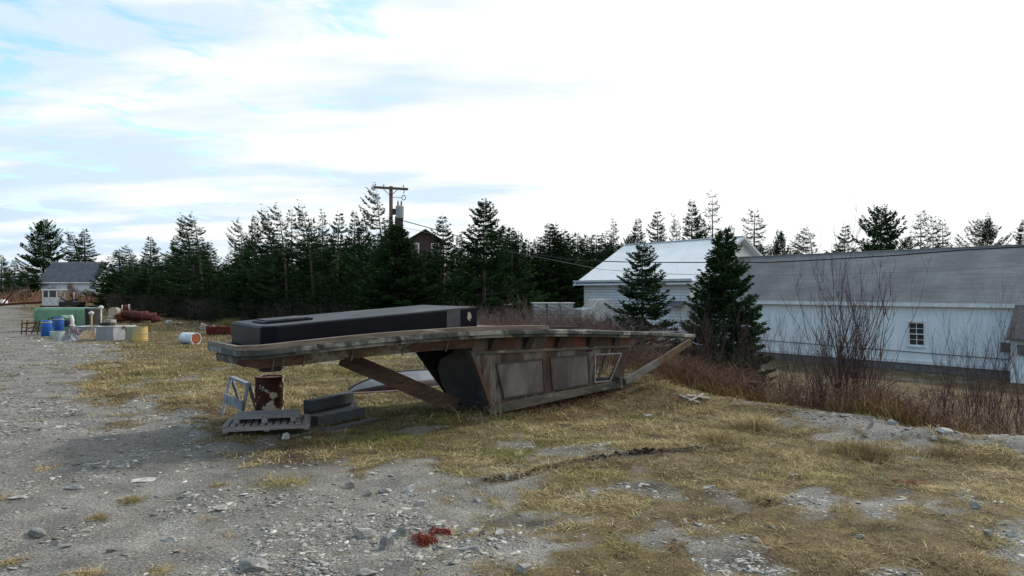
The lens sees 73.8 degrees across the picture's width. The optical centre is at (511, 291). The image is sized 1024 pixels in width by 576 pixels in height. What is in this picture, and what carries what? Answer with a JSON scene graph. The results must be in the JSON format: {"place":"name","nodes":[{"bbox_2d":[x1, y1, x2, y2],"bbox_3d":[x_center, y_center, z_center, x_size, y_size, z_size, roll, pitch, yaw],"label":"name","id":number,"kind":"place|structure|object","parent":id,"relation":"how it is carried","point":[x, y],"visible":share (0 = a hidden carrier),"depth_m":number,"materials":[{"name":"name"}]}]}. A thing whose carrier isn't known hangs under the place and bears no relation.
{"place":"outdoors","nodes":[
{"label":"outdoors","id":0,"kind":"place"},
{"bbox_2d":[0,293,1023,575],"bbox_3d":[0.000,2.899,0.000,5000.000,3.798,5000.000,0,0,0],"label":"ground","id":1,"kind":"structure","parent":0,"point":[46,559],"depth_m":9.40,"materials":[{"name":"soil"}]},
{"bbox_2d":[0,255,20,298],"label":"spruce tree","id":2,"kind":"object","parent":1,"relation":"on","point":[5,274],"visible":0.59,"depth_m":95.03,"materials":[{"name":"green plant"}]},
{"bbox_2d":[0,259,34,300],"label":"spruce tree","id":3,"kind":"object","parent":1,"relation":"on","point":[15,284],"visible":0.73,"depth_m":91.82,"materials":[{"name":"green plant"}]},
{"bbox_2d":[3,265,48,296],"label":"spruce tree","id":4,"kind":"object","parent":1,"relation":"on","point":[37,287],"visible":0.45,"depth_m":111.72,"materials":[{"name":"green plant"}]},
{"bbox_2d":[14,219,66,291],"label":"spruce tree","id":5,"kind":"object","parent":1,"relation":"on","point":[41,230],"visible":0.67,"depth_m":124.07,"materials":[{"name":"green plant"}]},
{"bbox_2d":[0,289,85,307],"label":"boat","id":6,"kind":"object","parent":1,"relation":"on","point":[50,298],"visible":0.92,"depth_m":76.05,"materials":[{"name":"paint"}]},
{"bbox_2d":[0,286,106,304],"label":"twig undergrowth","id":7,"kind":"object","parent":1,"relation":"on","point":[37,296],"visible":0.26,"depth_m":88.42,"materials":[{"name":"plant"}]},
{"bbox_2d":[34,307,99,330],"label":"green tank","id":8,"kind":"object","parent":1,"relation":"on","point":[81,316],"visible":0.57,"depth_m":46.03,"materials":[{"name":"metal"}]},
{"bbox_2d":[55,228,88,261],"label":"spruce tree","id":9,"kind":"object","parent":1,"relation":"on","point":[69,239],"visible":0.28,"depth_m":126.76,"materials":[{"name":"green plant"}]},
{"bbox_2d":[36,262,112,296],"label":"house","id":10,"kind":"structure","parent":1,"relation":"on","point":[61,274],"depth_m":112.55,"materials":[{"name":"concrete"}]},
{"bbox_2d":[65,228,100,261],"label":"spruce tree","id":11,"kind":"object","parent":1,"relation":"on","point":[84,252],"visible":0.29,"depth_m":127.53,"materials":[{"name":"green plant"}]},
{"bbox_2d":[82,260,109,300],"label":"spruce tree","id":12,"kind":"object","parent":1,"relation":"on","point":[97,274],"visible":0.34,"depth_m":93.39,"materials":[{"name":"green plant"}]},
{"bbox_2d":[88,274,124,307],"label":"spruce tree","id":13,"kind":"object","parent":1,"relation":"on","point":[108,290],"visible":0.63,"depth_m":76.19,"materials":[{"name":"green plant"}]},
{"bbox_2d":[95,325,129,340],"bbox_3d":[-22.112,2.373,37.794,1.092,0.907,1.380,0,0,6],"label":"fibreglass tub","id":14,"kind":"object","parent":1,"relation":"on","point":[103,333],"visible":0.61,"depth_m":37.18,"materials":[{"name":"plastic"}]},
{"bbox_2d":[80,250,148,306],"label":"spruce tree","id":15,"kind":"object","parent":1,"relation":"on","point":[112,270],"visible":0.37,"depth_m":79.20,"materials":[{"name":"green plant"}]},
{"bbox_2d":[5,297,230,351],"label":"grass","id":16,"kind":"structure","parent":1,"relation":"on","point":[144,324],"depth_m":40.21,"materials":[{"name":"plant"}]},
{"bbox_2d":[94,245,144,305],"label":"spruce tree","id":17,"kind":"object","parent":1,"relation":"on","point":[127,268],"visible":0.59,"depth_m":77.30,"materials":[{"name":"green plant"}]},
{"bbox_2d":[119,277,140,310],"label":"spruce tree","id":18,"kind":"object","parent":1,"relation":"on","point":[131,283],"visible":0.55,"depth_m":70.17,"materials":[{"name":"green plant"}]},
{"bbox_2d":[132,326,147,341],"bbox_3d":[-19.893,2.395,36.500,0.772,0.997,0.772,0,0,0],"label":"steel drum","id":19,"kind":"object","parent":1,"relation":"on","point":[139,333],"visible":0.81,"depth_m":36.21,"materials":[{"name":"yellow paint"}]},
{"bbox_2d":[120,237,173,309],"label":"spruce tree","id":20,"kind":"object","parent":1,"relation":"on","point":[146,263],"visible":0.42,"depth_m":71.58,"materials":[{"name":"green plant"}]},
{"bbox_2d":[137,252,173,312],"label":"spruce tree","id":21,"kind":"object","parent":1,"relation":"on","point":[161,264],"visible":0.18,"depth_m":69.61,"materials":[{"name":"green plant"}]},
{"bbox_2d":[146,235,193,310],"label":"spruce tree","id":22,"kind":"object","parent":1,"relation":"on","point":[170,271],"visible":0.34,"depth_m":67.69,"materials":[{"name":"green plant"}]},
{"bbox_2d":[157,212,208,316],"label":"spruce tree","id":23,"kind":"object","parent":1,"relation":"on","point":[183,261],"visible":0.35,"depth_m":63.89,"materials":[{"name":"green plant"}]},
{"bbox_2d":[151,211,218,315],"label":"spruce tree","id":24,"kind":"object","parent":1,"relation":"on","point":[173,290],"visible":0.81,"depth_m":61.50,"materials":[{"name":"green plant"}]},
{"bbox_2d":[178,332,200,343],"bbox_3d":[-16.474,2.413,34.885,1.002,0.608,0.608,0,0,28],"label":"steel drum","id":25,"kind":"object","parent":1,"relation":"on","point":[188,338],"visible":0.88,"depth_m":34.68,"materials":[{"name":"metal"}]},
{"bbox_2d":[178,284,208,319],"label":"spruce tree","id":26,"kind":"object","parent":1,"relation":"on","point":[193,297],"visible":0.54,"depth_m":58.84,"materials":[{"name":"green plant"}]},
{"bbox_2d":[191,279,215,319],"label":"spruce tree","id":27,"kind":"object","parent":1,"relation":"on","point":[207,293],"visible":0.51,"depth_m":58.60,"materials":[{"name":"green plant"}]},
{"bbox_2d":[181,242,227,319],"label":"spruce tree","id":28,"kind":"object","parent":1,"relation":"on","point":[211,271],"visible":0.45,"depth_m":59.68,"materials":[{"name":"green plant"}]},
{"bbox_2d":[200,287,225,322],"label":"spruce tree","id":29,"kind":"object","parent":1,"relation":"on","point":[217,297],"visible":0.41,"depth_m":55.94,"materials":[{"name":"green plant"}]},
{"bbox_2d":[206,325,230,334],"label":"rusty trough","id":30,"kind":"object","parent":1,"relation":"on","point":[219,329],"visible":0.77,"depth_m":41.66,"materials":[{"name":"metal"}]},
{"bbox_2d":[204,253,239,313],"label":"spruce tree","id":31,"kind":"object","parent":1,"relation":"on","point":[223,276],"visible":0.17,"depth_m":59.78,"materials":[{"name":"green plant"}]},
{"bbox_2d":[207,217,253,318],"label":"spruce tree","id":32,"kind":"object","parent":1,"relation":"on","point":[221,280],"visible":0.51,"depth_m":55.62,"materials":[{"name":"green plant"}]},
{"bbox_2d":[213,270,257,322],"label":"spruce tree","id":33,"kind":"object","parent":1,"relation":"on","point":[233,287],"visible":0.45,"depth_m":54.08,"materials":[{"name":"green plant"}]},
{"bbox_2d":[220,376,254,413],"bbox_3d":[-6.064,2.340,15.159,0.754,0.809,2.169,0,0,-38],"label":"sawhorse barricade","id":34,"kind":"object","parent":1,"relation":"on","point":[237,403],"visible":0.86,"depth_m":14.72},
{"bbox_2d":[221,215,274,317],"label":"spruce tree","id":35,"kind":"object","parent":1,"relation":"on","point":[250,245],"visible":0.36,"depth_m":54.76,"materials":[{"name":"green plant"}]},
{"bbox_2d":[239,557,269,571],"bbox_3d":[-2.526,2.696,6.694,0.309,0.157,0.193,0,0,0],"label":"rock","id":36,"kind":"object","parent":1,"relation":"on","point":[253,564],"visible":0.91,"depth_m":6.64,"materials":[{"name":"stone"}]},
{"bbox_2d":[238,204,289,314],"label":"spruce tree","id":37,"kind":"object","parent":1,"relation":"on","point":[264,250],"visible":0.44,"depth_m":52.66,"materials":[{"name":"green plant"}]},
{"bbox_2d":[222,414,310,433],"bbox_3d":[-4.734,2.570,13.279,1.553,0.127,0.967,0,0,-15],"label":"wooden pallet","id":38,"kind":"object","parent":1,"relation":"on","point":[302,421],"visible":0.77,"depth_m":12.95,"materials":[{"name":"grey wood"}]},
{"bbox_2d":[232,409,300,423],"bbox_3d":[-4.778,2.447,13.361,1.200,0.108,0.840,0,0,-15],"label":"wooden pallet","id":39,"kind":"object","parent":38,"relation":"on","point":[263,415],"visible":1,"depth_m":13.24,"materials":[{"name":"grey wood"}]},
{"bbox_2d":[254,374,283,410],"bbox_3d":[-5.262,2.283,14.800,0.618,0.882,0.618,0,0,31],"label":"steel drum","id":40,"kind":"object","parent":1,"relation":"on","point":[269,392],"visible":0.86,"depth_m":14.56,"materials":[{"name":"metal"}]},
{"bbox_2d":[242,202,302,320],"label":"spruce tree","id":41,"kind":"object","parent":1,"relation":"on","point":[275,262],"visible":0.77,"depth_m":51.55,"materials":[{"name":"green plant"}]},
{"bbox_2d":[231,470,323,499],"bbox_3d":[-3.163,2.661,9.592,1.477,0.140,1.390,0,0,25],"label":"grass tuft","id":42,"kind":"object","parent":1,"relation":"on","point":[282,481],"visible":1,"depth_m":9.52,"materials":[{"name":"plant"}]},
{"bbox_2d":[273,209,308,299],"label":"spruce tree","id":43,"kind":"object","parent":1,"relation":"on","point":[294,226],"visible":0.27,"depth_m":53.91,"materials":[{"name":"green plant"}]},
{"bbox_2d":[275,273,316,315],"label":"spruce tree","id":44,"kind":"object","parent":1,"relation":"on","point":[297,297],"visible":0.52,"depth_m":49.86,"materials":[{"name":"green plant"}]},
{"bbox_2d":[276,199,338,313],"label":"spruce tree","id":45,"kind":"object","parent":1,"relation":"on","point":[308,248],"visible":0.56,"depth_m":51.83,"materials":[{"name":"green plant"}]},
{"bbox_2d":[104,290,517,325],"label":"twig undergrowth","id":46,"kind":"object","parent":1,"relation":"on","point":[142,308],"visible":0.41,"depth_m":54.48,"materials":[{"name":"plant"}]},
{"bbox_2d":[290,217,338,308],"label":"spruce tree","id":47,"kind":"object","parent":1,"relation":"on","point":[305,266],"visible":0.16,"depth_m":53.78,"materials":[{"name":"green plant"}]},
{"bbox_2d":[300,273,338,314],"label":"spruce tree","id":48,"kind":"object","parent":1,"relation":"on","point":[318,293],"visible":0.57,"depth_m":47.35,"materials":[{"name":"green plant"}]},
{"bbox_2d":[309,209,334,291],"label":"spruce tree","id":49,"kind":"object","parent":1,"relation":"on","point":[322,236],"visible":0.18,"depth_m":55.89,"materials":[{"name":"green plant"}]},
{"bbox_2d":[304,213,350,313],"label":"spruce tree","id":50,"kind":"object","parent":1,"relation":"on","point":[326,254],"visible":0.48,"depth_m":51.77,"materials":[{"name":"green plant"}]},
{"bbox_2d":[304,401,357,414],"bbox_3d":[-4.073,2.669,15.425,0.260,0.180,1.500,0,0,26],"label":"grey timber","id":51,"kind":"object","parent":1,"relation":"on","point":[354,403],"visible":0.27,"depth_m":15.34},
{"bbox_2d":[303,391,353,411],"bbox_3d":[-4.071,2.459,15.250,0.220,0.240,1.442,0,0,26],"label":"grey timber","id":52,"kind":"object","parent":51,"relation":"on","point":[325,402],"visible":1,"depth_m":15.05,"materials":[{"name":"wood"}]},
{"bbox_2d":[310,406,364,425],"bbox_3d":[-3.702,2.649,14.450,0.340,0.220,1.307,0,0,33],"label":"grey timber","id":53,"kind":"object","parent":1,"relation":"on","point":[337,415],"visible":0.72,"depth_m":14.28,"materials":[{"name":"wood"}]},
{"bbox_2d":[324,210,370,311],"label":"spruce tree","id":54,"kind":"object","parent":1,"relation":"on","point":[349,239],"visible":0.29,"depth_m":49.74,"materials":[{"name":"green plant"}]},
{"bbox_2d":[321,417,379,430],"bbox_3d":[-3.292,2.739,14.000,0.140,0.070,1.460,0,0,35],"label":"grey timber","id":55,"kind":"object","parent":1,"relation":"on","point":[350,424],"visible":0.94,"depth_m":13.95,"materials":[{"name":"wood"}]},
{"bbox_2d":[339,278,363,311],"label":"spruce tree","id":56,"kind":"object","parent":1,"relation":"on","point":[352,293],"visible":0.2,"depth_m":45.50,"materials":[{"name":"green plant"}]},
{"bbox_2d":[339,217,372,310],"label":"spruce tree","id":57,"kind":"object","parent":1,"relation":"on","point":[362,247],"visible":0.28,"depth_m":48.81,"materials":[{"name":"green plant"}]},
{"bbox_2d":[340,182,387,298],"label":"spruce tree","id":58,"kind":"object","parent":1,"relation":"on","point":[353,271],"visible":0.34,"depth_m":46.77,"materials":[{"name":"green plant"}]},
{"bbox_2d":[354,528,376,538],"bbox_3d":[-1.629,2.723,7.608,0.238,0.189,0.145,0,0,-33],"label":"rock","id":59,"kind":"object","parent":1,"relation":"on","point":[363,533],"visible":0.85,"depth_m":7.56,"materials":[{"name":"stone"}]},
{"bbox_2d":[354,214,418,309],"label":"spruce tree","id":60,"kind":"object","parent":1,"relation":"on","point":[379,244],"visible":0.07,"depth_m":43.83,"materials":[{"name":"green plant"}]},
{"bbox_2d":[373,184,407,300],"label":"utility pole","id":61,"kind":"object","parent":1,"relation":"on","point":[398,211],"visible":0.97,"depth_m":44.79,"materials":[{"name":"brown wood"}]},
{"bbox_2d":[397,219,1023,262],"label":"overhead cable","id":62,"kind":"object","parent":61,"relation":"attached to","point":[759,262],"visible":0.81,"depth_m":32.10,"materials":[{"name":"metal"}]},
{"bbox_2d":[404,227,1023,274],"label":"overhead cable","id":63,"kind":"object","parent":61,"relation":"attached to","point":[779,274],"visible":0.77,"depth_m":33.09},
{"bbox_2d":[348,369,439,393],"bbox_3d":[-3.295,2.478,19.082,2.976,0.510,1.337,0,0,-42],"label":"upturned dinghy","id":64,"kind":"object","parent":1,"relation":"on","point":[423,376],"visible":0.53,"depth_m":18.44,"materials":[{"name":"metal"}]},
{"bbox_2d":[349,224,446,310],"label":"spruce tree","id":65,"kind":"object","parent":1,"relation":"on","point":[403,278],"visible":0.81,"depth_m":41.14,"materials":[{"name":"green plant"}]},
{"bbox_2d":[338,357,459,412],"bbox_3d":[-2.359,1.963,14.600,2.741,1.512,0.120,0,0,-33],"label":"timber prop","id":66,"kind":"object","parent":1,"relation":"on","point":[393,379],"visible":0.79,"depth_m":14.53,"materials":[{"name":"brown wood"}]},
{"bbox_2d":[395,216,445,274],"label":"brown house","id":67,"kind":"structure","parent":1,"relation":"on","point":[423,240],"depth_m":75.99,"materials":[{"name":"wood"}]},
{"bbox_2d":[401,251,450,305],"label":"spruce tree","id":68,"kind":"object","parent":1,"relation":"on","point":[437,295],"visible":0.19,"depth_m":42.73,"materials":[{"name":"green plant"}]},
{"bbox_2d":[408,525,452,549],"bbox_3d":[-0.919,2.693,7.522,0.460,0.122,0.776,0,0,8],"label":"red fibre heap","id":69,"kind":"object","parent":1,"relation":"on","point":[425,538],"visible":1,"depth_m":7.45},
{"bbox_2d":[419,213,481,305],"label":"spruce tree","id":70,"kind":"object","parent":1,"relation":"on","point":[443,261],"visible":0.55,"depth_m":43.74,"materials":[{"name":"green plant"}]},
{"bbox_2d":[208,325,694,413],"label":"overturned boat deck","id":71,"kind":"structure","parent":1,"relation":"on","point":[504,366],"depth_m":15.04,"materials":[{"name":"brown wood"}]},
{"bbox_2d":[231,305,476,344],"bbox_3d":[-3.235,0.691,14.171,4.392,0.726,2.482,0,0,-35],"label":"black tank","id":72,"kind":"object","parent":71,"relation":"on","point":[294,328],"visible":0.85,"depth_m":13.18,"materials":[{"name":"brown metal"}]},
{"bbox_2d":[496,358,545,398],"bbox_3d":[0.205,1.949,15.206,1.411,0.844,0.126,0,0,-35],"label":"blanked window","id":73,"kind":"structure","parent":71,"relation":"in","point":[524,377],"depth_m":15.21,"materials":[{"name":"grey wood"}]},
{"bbox_2d":[550,354,589,390],"bbox_3d":[1.367,1.902,16.008,1.281,0.805,0.122,0,0,-35],"label":"blanked window","id":74,"kind":"structure","parent":71,"relation":"in","point":[572,371],"depth_m":16.00,"materials":[{"name":"grey wood"}]},
{"bbox_2d":[623,359,659,384],"bbox_3d":[3.256,2.024,17.150,1.117,0.572,0.090,0,0,-28],"label":"timber prop","id":75,"kind":"object","parent":71,"relation":"on","point":[636,374],"visible":0.93,"depth_m":17.10,"materials":[{"name":"wood"}]},
{"bbox_2d":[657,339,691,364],"bbox_3d":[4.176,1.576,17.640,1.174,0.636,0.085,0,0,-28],"label":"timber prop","id":76,"kind":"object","parent":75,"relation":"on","point":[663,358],"visible":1,"depth_m":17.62,"materials":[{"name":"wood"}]},
{"bbox_2d":[447,232,468,299],"label":"spruce tree","id":77,"kind":"object","parent":1,"relation":"on","point":[460,260],"visible":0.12,"depth_m":49.81,"materials":[{"name":"green plant"}]},
{"bbox_2d":[438,397,520,448],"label":"weed stalks","id":78,"kind":"object","parent":1,"relation":"on","point":[482,422],"visible":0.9,"depth_m":12.70,"materials":[{"name":"plant"}]},
{"bbox_2d":[442,198,526,325],"label":"spruce tree","id":79,"kind":"object","parent":1,"relation":"on","point":[489,285],"visible":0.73,"depth_m":42.63,"materials":[{"name":"green plant"}]},
{"bbox_2d":[0,343,1023,575],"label":"grass","id":80,"kind":"structure","parent":1,"relation":"on","point":[295,390],"depth_m":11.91,"materials":[{"name":"plant"}]},
{"bbox_2d":[475,224,548,319],"label":"spruce tree","id":81,"kind":"object","parent":1,"relation":"on","point":[516,277],"visible":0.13,"depth_m":65.19,"materials":[{"name":"green plant"}]},
{"bbox_2d":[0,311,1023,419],"bbox_3d":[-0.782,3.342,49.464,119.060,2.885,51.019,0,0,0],"label":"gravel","id":82,"kind":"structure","parent":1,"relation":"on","point":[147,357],"depth_m":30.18,"materials":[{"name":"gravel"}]},
{"bbox_2d":[492,226,547,320],"label":"spruce tree","id":83,"kind":"object","parent":1,"relation":"on","point":[522,283],"visible":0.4,"depth_m":63.75,"materials":[{"name":"green plant"}]},
{"bbox_2d":[508,230,541,306],"label":"spruce tree","id":84,"kind":"object","parent":1,"relation":"on","point":[525,259],"visible":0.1,"depth_m":67.82,"materials":[{"name":"green plant"}]},
{"bbox_2d":[504,237,568,316],"label":"spruce tree","id":85,"kind":"object","parent":1,"relation":"on","point":[540,275],"visible":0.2,"depth_m":69.09,"materials":[{"name":"green plant"}]},
{"bbox_2d":[524,236,558,303],"label":"spruce tree","id":86,"kind":"object","parent":1,"relation":"on","point":[548,287],"visible":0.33,"depth_m":69.67,"materials":[{"name":"green plant"}]},
{"bbox_2d":[527,223,583,302],"label":"spruce tree","id":87,"kind":"object","parent":1,"relation":"on","point":[560,283],"visible":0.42,"depth_m":71.28,"materials":[{"name":"green plant"}]},
{"bbox_2d":[535,221,585,308],"label":"spruce tree","id":88,"kind":"object","parent":1,"relation":"on","point":[565,269],"visible":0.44,"depth_m":71.11,"materials":[{"name":"green plant"}]},
{"bbox_2d":[546,229,590,307],"label":"spruce tree","id":89,"kind":"object","parent":1,"relation":"on","point":[581,302],"visible":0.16,"depth_m":73.19,"materials":[{"name":"green plant"}]},
{"bbox_2d":[560,232,596,306],"label":"spruce tree","id":90,"kind":"object","parent":1,"relation":"on","point":[581,248],"visible":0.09,"depth_m":75.83,"materials":[{"name":"green plant"}]},
{"bbox_2d":[575,234,601,270],"label":"spruce tree","id":91,"kind":"object","parent":1,"relation":"on","point":[593,248],"visible":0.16,"depth_m":77.68,"materials":[{"name":"green plant"}]},
{"bbox_2d":[509,370,682,416],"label":"weed stalks","id":92,"kind":"object","parent":1,"relation":"on","point":[567,402],"visible":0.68,"depth_m":15.56,"materials":[{"name":"plant"}]},
{"bbox_2d":[586,233,612,266],"label":"spruce tree","id":93,"kind":"object","parent":1,"relation":"on","point":[600,255],"visible":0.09,"depth_m":79.58,"materials":[{"name":"green plant"}]},
{"bbox_2d":[424,297,779,401],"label":"twig undergrowth","id":94,"kind":"object","parent":1,"relation":"on","point":[573,321],"visible":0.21,"depth_m":26.82,"materials":[{"name":"plant"}]},
{"bbox_2d":[484,442,737,481],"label":"soil clods","id":95,"kind":"object","parent":1,"relation":"on","point":[617,453],"visible":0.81,"depth_m":11.24,"materials":[{"name":"soil"}]},
{"bbox_2d":[628,218,645,243],"label":"spruce tree","id":96,"kind":"object","parent":1,"relation":"on","point":[635,240],"visible":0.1,"depth_m":87.81,"materials":[{"name":"green plant"}]},
{"bbox_2d":[604,241,681,355],"label":"spruce tree","id":97,"kind":"object","parent":1,"relation":"on","point":[653,310],"visible":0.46,"depth_m":30.75,"materials":[{"name":"green plant"}]},
{"bbox_2d":[646,208,667,241],"label":"spruce tree","id":98,"kind":"object","parent":1,"relation":"on","point":[657,229],"visible":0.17,"depth_m":85.82,"materials":[{"name":"green plant"}]},
{"bbox_2d":[573,236,762,344],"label":"metal roofed building","id":99,"kind":"structure","parent":1,"relation":"on","point":[600,283],"depth_m":57.84,"materials":[{"name":"white metal"}]},
{"bbox_2d":[654,288,726,380],"bbox_3d":[5.716,1.867,22.144,1.970,3.940,2.345,0,0,0],"label":"bare shrub","id":100,"kind":"object","parent":1,"relation":"on","point":[702,349],"visible":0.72,"depth_m":21.98,"materials":[{"name":"plant"}]},
{"bbox_2d":[681,200,706,239],"label":"spruce tree","id":101,"kind":"object","parent":1,"relation":"on","point":[687,233],"visible":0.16,"depth_m":83.70,"materials":[{"name":"green plant"}]},
{"bbox_2d":[698,190,721,238],"label":"spruce tree","id":102,"kind":"object","parent":1,"relation":"on","point":[708,228],"visible":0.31,"depth_m":83.77,"materials":[{"name":"green plant"}]},
{"bbox_2d":[681,424,755,446],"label":"grass tuft","id":103,"kind":"object","parent":1,"relation":"on","point":[715,437],"visible":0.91,"depth_m":12.22,"materials":[{"name":"plant"}]},
{"bbox_2d":[670,227,778,387],"label":"spruce tree","id":104,"kind":"object","parent":1,"relation":"on","point":[722,286],"visible":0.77,"depth_m":28.58,"materials":[{"name":"green plant"}]},
{"bbox_2d":[711,292,783,387],"bbox_3d":[7.232,2.234,20.913,2.065,4.724,2.630,0,0,28],"label":"bare shrub","id":105,"kind":"object","parent":1,"relation":"on","point":[748,352],"visible":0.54,"depth_m":21.11,"materials":[{"name":"plant"}]},
{"bbox_2d":[707,409,790,433],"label":"grass tuft","id":106,"kind":"object","parent":1,"relation":"on","point":[753,422],"visible":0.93,"depth_m":13.45,"materials":[{"name":"plant"}]},
{"bbox_2d":[741,209,770,255],"label":"spruce tree","id":107,"kind":"object","parent":1,"relation":"on","point":[754,239],"visible":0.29,"depth_m":79.61,"materials":[{"name":"green plant"}]},
{"bbox_2d":[769,229,789,254],"label":"spruce tree","id":108,"kind":"object","parent":1,"relation":"on","point":[776,250],"visible":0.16,"depth_m":83.89,"materials":[{"name":"green plant"}]},
{"bbox_2d":[757,302,809,406],"bbox_3d":[8.912,2.405,22.209,1.753,4.869,2.123,0,0,29],"label":"bare shrub","id":109,"kind":"object","parent":1,"relation":"on","point":[787,367],"visible":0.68,"depth_m":21.94,"materials":[{"name":"plant"}]},
{"bbox_2d":[789,225,817,254],"label":"spruce tree","id":110,"kind":"object","parent":1,"relation":"on","point":[800,247],"visible":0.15,"depth_m":84.06,"materials":[{"name":"green plant"}]},
{"bbox_2d":[605,355,1023,435],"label":"tall grass","id":111,"kind":"structure","parent":1,"relation":"on","point":[906,419],"depth_m":14.65,"materials":[{"name":"plant"}]},
{"bbox_2d":[788,306,840,410],"bbox_3d":[7.009,1.690,15.643,1.202,2.978,1.125,0,0,0],"label":"bare shrub","id":112,"kind":"object","parent":1,"relation":"on","point":[820,377],"visible":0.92,"depth_m":15.77,"materials":[{"name":"plant"}]},
{"bbox_2d":[627,346,1023,435],"bbox_3d":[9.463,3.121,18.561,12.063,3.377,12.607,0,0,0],"label":"bramble undergrowth","id":113,"kind":"object","parent":1,"relation":"on","point":[674,362],"visible":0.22,"depth_m":15.69,"materials":[{"name":"plant"}]},
{"bbox_2d":[833,223,856,251],"label":"spruce tree","id":114,"kind":"object","parent":1,"relation":"on","point":[843,241],"visible":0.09,"depth_m":81.85,"materials":[{"name":"green plant"}]},
{"bbox_2d":[777,191,933,410],"bbox_3d":[8.028,1.031,16.380,3.587,6.878,2.446,0,0,0],"label":"bare shrub","id":115,"kind":"object","parent":1,"relation":"on","point":[847,372],"visible":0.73,"depth_m":16.31,"materials":[{"name":"plant"}]},
{"bbox_2d":[689,244,1023,383],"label":"long building","id":116,"kind":"structure","parent":1,"relation":"on","point":[960,288],"depth_m":41.52,"materials":[{"name":"wood"}]},
{"bbox_2d":[906,320,925,347],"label":"window","id":117,"kind":"structure","parent":116,"relation":"in","point":[916,331],"depth_m":40.04,"materials":[{"name":"paint"}]},
{"bbox_2d":[806,433,925,465],"bbox_3d":[5.728,2.563,11.166,2.015,0.342,1.925,0,0,0],"label":"grass tuft","id":118,"kind":"object","parent":1,"relation":"on","point":[866,448],"visible":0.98,"depth_m":11.14,"materials":[{"name":"plant"}]},
{"bbox_2d":[851,204,911,251],"label":"spruce tree","id":119,"kind":"object","parent":1,"relation":"on","point":[879,232],"visible":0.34,"depth_m":79.13,"materials":[{"name":"green plant"}]},
{"bbox_2d":[909,209,937,248],"label":"spruce tree","id":120,"kind":"object","parent":1,"relation":"on","point":[920,236],"visible":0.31,"depth_m":83.83,"materials":[{"name":"green plant"}]},
{"bbox_2d":[932,218,950,247],"label":"spruce tree","id":121,"kind":"object","parent":1,"relation":"on","point":[942,236],"visible":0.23,"depth_m":84.03,"materials":[{"name":"green plant"}]},
{"bbox_2d":[907,313,977,427],"bbox_3d":[12.104,2.500,18.977,1.889,4.579,1.872,0,0,-42],"label":"bare shrub","id":122,"kind":"object","parent":1,"relation":"on","point":[941,396],"visible":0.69,"depth_m":18.88,"materials":[{"name":"plant"}]},
{"bbox_2d":[894,440,994,466],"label":"grass tuft","id":123,"kind":"object","parent":1,"relation":"on","point":[944,454],"visible":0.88,"depth_m":11.04,"materials":[{"name":"plant"}]},
{"bbox_2d":[924,263,1023,434],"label":"bare shrub","id":124,"kind":"object","parent":1,"relation":"on","point":[976,393],"visible":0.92,"depth_m":17.52,"materials":[{"name":"plant"}]},
{"bbox_2d":[954,219,1013,246],"label":"spruce tree","id":125,"kind":"object","parent":1,"relation":"on","point":[979,232],"visible":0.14,"depth_m":81.90,"materials":[{"name":"green plant"}]},
{"bbox_2d":[980,213,993,245],"label":"spruce tree","id":126,"kind":"object","parent":1,"relation":"on","point":[991,242],"visible":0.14,"depth_m":79.95,"materials":[{"name":"green plant"}]},
{"bbox_2d":[977,280,1023,434],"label":"bare shrub","id":127,"kind":"object","parent":1,"relation":"on","point":[1017,393],"visible":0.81,"depth_m":16.63,"materials":[{"name":"plant"}]},
{"bbox_2d":[0,0,1023,280],"label":"sky","id":128,"kind":"structure","parent":0,"point":[119,119],"materials":[{"name":"white"}]},
{"bbox_2d":[573,298,612,326],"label":"car","id":129,"kind":"object","parent":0,"point":[598,304],"visible":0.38,"depth_m":56.84,"materials":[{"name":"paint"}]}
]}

